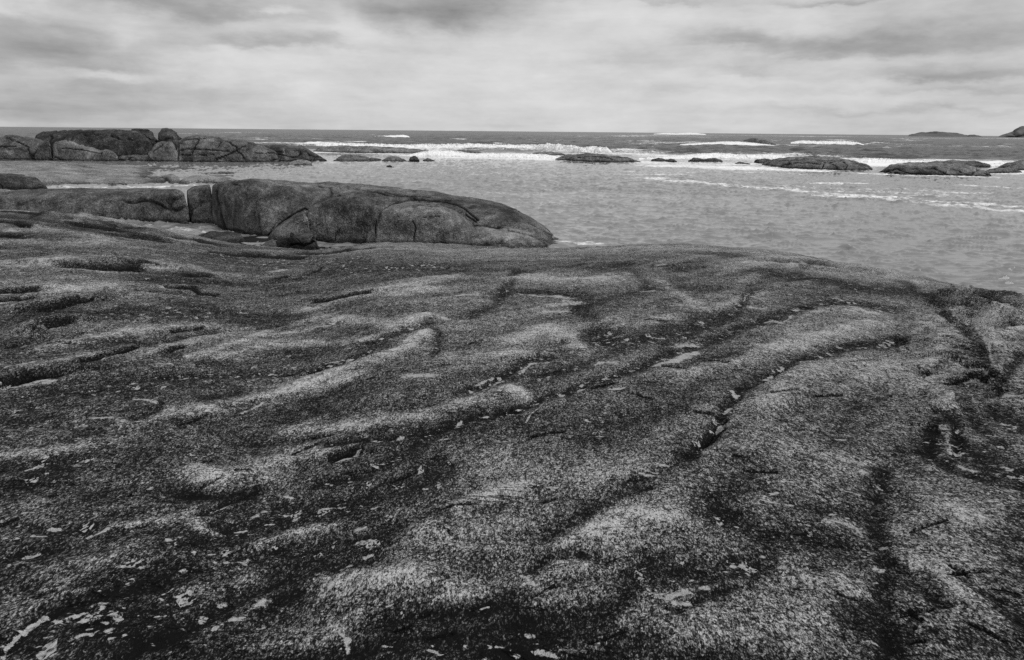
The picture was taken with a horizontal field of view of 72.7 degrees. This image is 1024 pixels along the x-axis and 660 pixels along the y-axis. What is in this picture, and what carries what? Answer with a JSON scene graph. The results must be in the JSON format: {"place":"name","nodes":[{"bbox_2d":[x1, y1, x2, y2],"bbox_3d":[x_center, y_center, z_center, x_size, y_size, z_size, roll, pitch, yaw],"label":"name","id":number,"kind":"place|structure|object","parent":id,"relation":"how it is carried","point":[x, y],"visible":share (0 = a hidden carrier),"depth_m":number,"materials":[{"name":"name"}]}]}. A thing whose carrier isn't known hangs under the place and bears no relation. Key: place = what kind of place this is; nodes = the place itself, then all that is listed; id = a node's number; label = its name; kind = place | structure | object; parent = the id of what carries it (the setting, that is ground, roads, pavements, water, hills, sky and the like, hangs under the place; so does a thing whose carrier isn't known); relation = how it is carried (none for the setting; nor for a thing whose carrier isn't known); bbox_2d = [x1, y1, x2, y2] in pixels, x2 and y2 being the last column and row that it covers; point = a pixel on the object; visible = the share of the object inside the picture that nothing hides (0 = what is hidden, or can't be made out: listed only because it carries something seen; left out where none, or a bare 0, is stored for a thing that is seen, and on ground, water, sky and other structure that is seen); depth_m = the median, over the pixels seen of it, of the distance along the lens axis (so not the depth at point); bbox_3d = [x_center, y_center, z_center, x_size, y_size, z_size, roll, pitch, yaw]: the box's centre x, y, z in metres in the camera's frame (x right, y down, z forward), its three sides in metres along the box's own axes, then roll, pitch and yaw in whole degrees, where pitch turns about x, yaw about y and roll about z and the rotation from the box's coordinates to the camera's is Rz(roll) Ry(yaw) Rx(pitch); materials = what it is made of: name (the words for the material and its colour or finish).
{"place":"outdoors","nodes":[
{"label":"outdoors","id":0,"kind":"place"},
{"bbox_2d":[0,209,1023,659],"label":"ground","id":1,"kind":"structure","parent":0,"point":[212,449],"depth_m":3.67,"materials":[{"name":"stone"}]},
{"bbox_2d":[0,127,1023,294],"bbox_3d":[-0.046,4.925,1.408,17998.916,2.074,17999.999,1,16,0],"label":"water","id":2,"kind":"structure","parent":0,"point":[964,230],"depth_m":63.29,"materials":[{"name":"grey liquid"}]},
{"bbox_2d":[0,173,47,189],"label":"boulder","id":3,"kind":"object","parent":2,"relation":"in","point":[10,181],"visible":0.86,"depth_m":57.18,"materials":[{"name":"stone"}]},
{"bbox_2d":[0,135,51,159],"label":"boulder","id":4,"kind":"object","parent":2,"relation":"in","point":[14,147],"visible":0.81,"depth_m":108.26,"materials":[{"name":"stone"}]},
{"bbox_2d":[35,141,51,159],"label":"boulder","id":5,"kind":"object","parent":2,"relation":"in","point":[43,151],"visible":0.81,"depth_m":107.55,"materials":[{"name":"stone"}]},
{"bbox_2d":[35,129,80,158],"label":"boulder","id":6,"kind":"object","parent":2,"relation":"in","point":[52,137],"visible":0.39,"depth_m":112.86,"materials":[{"name":"stone"}]},
{"bbox_2d":[53,140,118,160],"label":"boulder","id":7,"kind":"object","parent":2,"relation":"in","point":[67,150],"visible":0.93,"depth_m":106.96,"materials":[{"name":"stone"}]},
{"bbox_2d":[0,188,189,221],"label":"long rock","id":8,"kind":"object","parent":2,"relation":"in","point":[126,204],"visible":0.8,"depth_m":38.27,"materials":[{"name":"stone"}]},
{"bbox_2d":[27,198,188,223],"bbox_3d":[-22.228,-6.559,39.399,9.924,1.957,3.193,2,16,4],"label":"long rock","id":9,"kind":"object","parent":2,"relation":"in","point":[41,203],"visible":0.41,"depth_m":38.04,"materials":[{"name":"stone"}]},
{"bbox_2d":[64,129,152,157],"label":"boulder","id":10,"kind":"object","parent":2,"relation":"in","point":[119,142],"visible":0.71,"depth_m":109.06,"materials":[{"name":"stone"}]},
{"bbox_2d":[0,161,236,184],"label":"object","id":11,"kind":"structure","parent":2,"relation":"in","point":[51,173],"depth_m":70.11,"materials":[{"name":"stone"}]},
{"bbox_2d":[156,174,179,183],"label":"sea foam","id":12,"kind":"object","parent":11,"relation":"on","point":[171,178],"visible":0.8,"depth_m":66.45,"materials":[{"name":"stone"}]},
{"bbox_2d":[179,174,234,183],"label":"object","id":13,"kind":"object","parent":11,"relation":"on","point":[208,179],"visible":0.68,"depth_m":65.74,"materials":[{"name":"stone"}]},
{"bbox_2d":[119,155,147,160],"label":"boulder","id":14,"kind":"object","parent":2,"relation":"in","point":[134,157],"visible":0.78,"depth_m":107.80,"materials":[{"name":"stone"}]},
{"bbox_2d":[131,129,157,145],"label":"boulder","id":15,"kind":"object","parent":2,"relation":"in","point":[150,136],"visible":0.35,"depth_m":112.52,"materials":[{"name":"stone"}]},
{"bbox_2d":[148,141,177,161],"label":"boulder","id":16,"kind":"object","parent":2,"relation":"in","point":[162,151],"visible":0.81,"depth_m":107.08,"materials":[{"name":"stone"}]},
{"bbox_2d":[158,128,181,149],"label":"boulder","id":17,"kind":"object","parent":2,"relation":"in","point":[166,134],"visible":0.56,"depth_m":113.56,"materials":[{"name":"stone"}]},
{"bbox_2d":[187,184,211,221],"bbox_3d":[-17.657,-6.937,39.482,1.322,2.719,5.121,-6,17,-23],"label":"wedge rock","id":18,"kind":"object","parent":2,"relation":"in","point":[199,196],"visible":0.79,"depth_m":37.91,"materials":[{"name":"stone"}]},
{"bbox_2d":[191,202,212,223],"bbox_3d":[-17.040,-6.155,38.256,1.089,1.902,2.379,-7,17,-24],"label":"wedge rock","id":19,"kind":"object","parent":2,"relation":"in","point":[202,214],"visible":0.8,"depth_m":37.57,"materials":[{"name":"stone"}]},
{"bbox_2d":[192,156,216,161],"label":"boulder","id":20,"kind":"object","parent":2,"relation":"in","point":[204,159],"visible":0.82,"depth_m":106.58,"materials":[{"name":"stone"}]},
{"bbox_2d":[198,231,245,242],"bbox_3d":[-13.329,-4.040,32.293,3.620,0.979,2.116,5,17,15],"label":"flat rock","id":21,"kind":"object","parent":2,"relation":"in","point":[226,236],"visible":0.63,"depth_m":31.52,"materials":[{"name":"stone"}]},
{"bbox_2d":[177,135,277,161],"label":"boulder","id":22,"kind":"object","parent":2,"relation":"in","point":[191,148],"visible":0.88,"depth_m":107.50,"materials":[{"name":"stone"}]},
{"bbox_2d":[262,239,276,246],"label":"boulder","id":23,"kind":"object","parent":2,"relation":"in","point":[271,243],"visible":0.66,"depth_m":27.18,"materials":[{"name":"stone"}]},
{"bbox_2d":[276,237,288,247],"bbox_3d":[-8.964,-3.122,27.407,0.668,1.076,1.548,-5,17,-18],"label":"boulder","id":24,"kind":"object","parent":2,"relation":"in","point":[282,242],"visible":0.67,"depth_m":26.94,"materials":[{"name":"stone"}]},
{"bbox_2d":[229,235,344,248],"bbox_3d":[-8.770,-3.850,32.031,8.029,0.999,5.207,1,16,0],"label":"flat rock","id":25,"kind":"object","parent":2,"relation":"in","point":[251,239],"visible":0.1,"depth_m":31.78,"materials":[{"name":"stone"}]},
{"bbox_2d":[262,144,326,161],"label":"boulder","id":26,"kind":"object","parent":2,"relation":"in","point":[288,153],"visible":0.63,"depth_m":111.76,"materials":[{"name":"stone"}]},
{"bbox_2d":[288,159,311,164],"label":"reef rock","id":27,"kind":"object","parent":2,"relation":"in","point":[301,162],"visible":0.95,"depth_m":99.94,"materials":[{"name":"stone"}]},
{"bbox_2d":[287,231,319,249],"bbox_3d":[-7.952,-3.129,26.900,1.551,1.388,1.450,1,16,0],"label":"boulder","id":28,"kind":"object","parent":2,"relation":"in","point":[307,240],"visible":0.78,"depth_m":26.33,"materials":[{"name":"stone"}]},
{"bbox_2d":[333,155,380,160],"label":"reef rock","id":29,"kind":"object","parent":2,"relation":"in","point":[352,158],"visible":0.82,"depth_m":116.10,"materials":[{"name":"stone"}]},
{"bbox_2d":[313,145,427,152],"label":"reef rock","id":30,"kind":"object","parent":2,"relation":"in","point":[354,149],"visible":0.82,"depth_m":157.88,"materials":[{"name":"stone"}]},
{"bbox_2d":[211,178,558,247],"bbox_3d":[-6.995,-6.442,37.146,19.327,3.242,14.030,1,16,0],"label":"whaleback rock","id":31,"kind":"object","parent":2,"relation":"in","point":[331,212],"visible":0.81,"depth_m":32.89,"materials":[{"name":"stone"}]},
{"bbox_2d":[382,156,408,161],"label":"reef rock","id":32,"kind":"object","parent":2,"relation":"in","point":[394,158],"visible":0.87,"depth_m":115.23,"materials":[{"name":"stone"}]},
{"bbox_2d":[384,135,408,136],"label":"breaking wave","id":33,"kind":"object","parent":2,"relation":"on","point":[397,136],"visible":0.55,"depth_m":482.84,"materials":[{"name":"white liquid"}]},
{"bbox_2d":[409,156,418,161],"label":"reef rock","id":34,"kind":"object","parent":2,"relation":"in","point":[414,158],"visible":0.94,"depth_m":115.58,"materials":[{"name":"stone"}]},
{"bbox_2d":[315,142,612,153],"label":"breaking wave","id":35,"kind":"object","parent":2,"relation":"on","point":[558,146],"visible":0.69,"depth_m":194.00,"materials":[{"name":"white liquid"}]},
{"bbox_2d":[457,150,481,152],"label":"reef rock","id":36,"kind":"object","parent":2,"relation":"in","point":[468,151],"visible":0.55,"depth_m":159.82,"materials":[{"name":"stone"}]},
{"bbox_2d":[410,150,560,157],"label":"breaking wave","id":37,"kind":"object","parent":2,"relation":"on","point":[449,153],"visible":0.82,"depth_m":138.37,"materials":[{"name":"white liquid"}]},
{"bbox_2d":[532,152,564,154],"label":"reef rock","id":38,"kind":"object","parent":2,"relation":"in","point":[552,153],"visible":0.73,"depth_m":151.14,"materials":[{"name":"stone"}]},
{"bbox_2d":[555,153,640,161],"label":"reef rock","id":39,"kind":"object","parent":2,"relation":"in","point":[592,157],"visible":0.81,"depth_m":121.66,"materials":[{"name":"stone"}]},
{"bbox_2d":[651,158,667,160],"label":"reef rock","id":40,"kind":"object","parent":2,"relation":"in","point":[658,159],"visible":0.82,"depth_m":124.55,"materials":[{"name":"stone"}]},
{"bbox_2d":[657,133,705,134],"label":"breaking wave","id":41,"kind":"object","parent":2,"relation":"on","point":[682,133],"visible":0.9,"depth_m":1599.64,"materials":[{"name":"white liquid"}]},
{"bbox_2d":[688,158,722,161],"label":"reef rock","id":42,"kind":"object","parent":2,"relation":"in","point":[705,160],"visible":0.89,"depth_m":124.35,"materials":[{"name":"stone"}]},
{"bbox_2d":[639,153,787,158],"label":"breaking wave","id":43,"kind":"object","parent":2,"relation":"on","point":[727,156],"visible":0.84,"depth_m":140.87,"materials":[{"name":"white liquid"}]},
{"bbox_2d":[680,141,774,145],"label":"breaking wave","id":44,"kind":"object","parent":2,"relation":"on","point":[735,143],"visible":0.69,"depth_m":281.61,"materials":[{"name":"white liquid"}]},
{"bbox_2d":[742,138,775,144],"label":"reef rock","id":45,"kind":"object","parent":2,"relation":"in","point":[755,140],"visible":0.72,"depth_m":319.97,"materials":[{"name":"stone"}]},
{"bbox_2d":[754,158,769,162],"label":"reef rock","id":46,"kind":"object","parent":2,"relation":"in","point":[764,160],"visible":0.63,"depth_m":119.07,"materials":[{"name":"stone"}]},
{"bbox_2d":[762,155,872,169],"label":"reef rock","id":47,"kind":"object","parent":2,"relation":"in","point":[820,162],"visible":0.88,"depth_m":102.43,"materials":[{"name":"stone"}]},
{"bbox_2d":[791,140,863,144],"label":"breaking wave","id":48,"kind":"object","parent":2,"relation":"on","point":[826,142],"visible":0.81,"depth_m":325.39,"materials":[{"name":"white liquid"}]},
{"bbox_2d":[854,158,941,162],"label":"breaking wave","id":49,"kind":"object","parent":2,"relation":"on","point":[867,160],"visible":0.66,"depth_m":128.00,"materials":[{"name":"white liquid"}]},
{"bbox_2d":[880,161,991,175],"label":"reef rock","id":50,"kind":"object","parent":2,"relation":"in","point":[939,168],"visible":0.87,"depth_m":90.70,"materials":[{"name":"stone"}]},
{"bbox_2d":[909,131,980,136],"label":"island","id":51,"kind":"structure","parent":2,"relation":"in","point":[939,134],"depth_m":2096.45,"materials":[{"name":"grey stone"}]},
{"bbox_2d":[945,160,990,166],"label":"reef rock","id":52,"kind":"object","parent":2,"relation":"in","point":[975,163],"visible":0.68,"depth_m":115.58,"materials":[{"name":"stone"}]},
{"bbox_2d":[990,161,1013,166],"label":"breaking wave","id":53,"kind":"object","parent":2,"relation":"on","point":[997,164],"visible":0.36,"depth_m":116.01,"materials":[{"name":"white liquid"}]},
{"bbox_2d":[986,167,1021,173],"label":"reef rock","id":54,"kind":"object","parent":2,"relation":"in","point":[1003,170],"visible":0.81,"depth_m":96.44,"materials":[{"name":"stone"}]},
{"bbox_2d":[997,160,1023,169],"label":"reef rock","id":55,"kind":"object","parent":2,"relation":"in","point":[1018,165],"visible":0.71,"depth_m":104.52,"materials":[{"name":"stone"}]},
{"bbox_2d":[999,126,1023,136],"bbox_3d":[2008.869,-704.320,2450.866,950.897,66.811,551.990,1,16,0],"label":"headland","id":56,"kind":"structure","parent":2,"relation":"in","point":[1018,132],"depth_m":2222.90,"materials":[{"name":"grey stone"}]},
{"bbox_2d":[0,0,1023,135],"label":"sky","id":57,"kind":"structure","parent":0,"point":[850,67],"materials":[{"name":"grey"}]}
]}

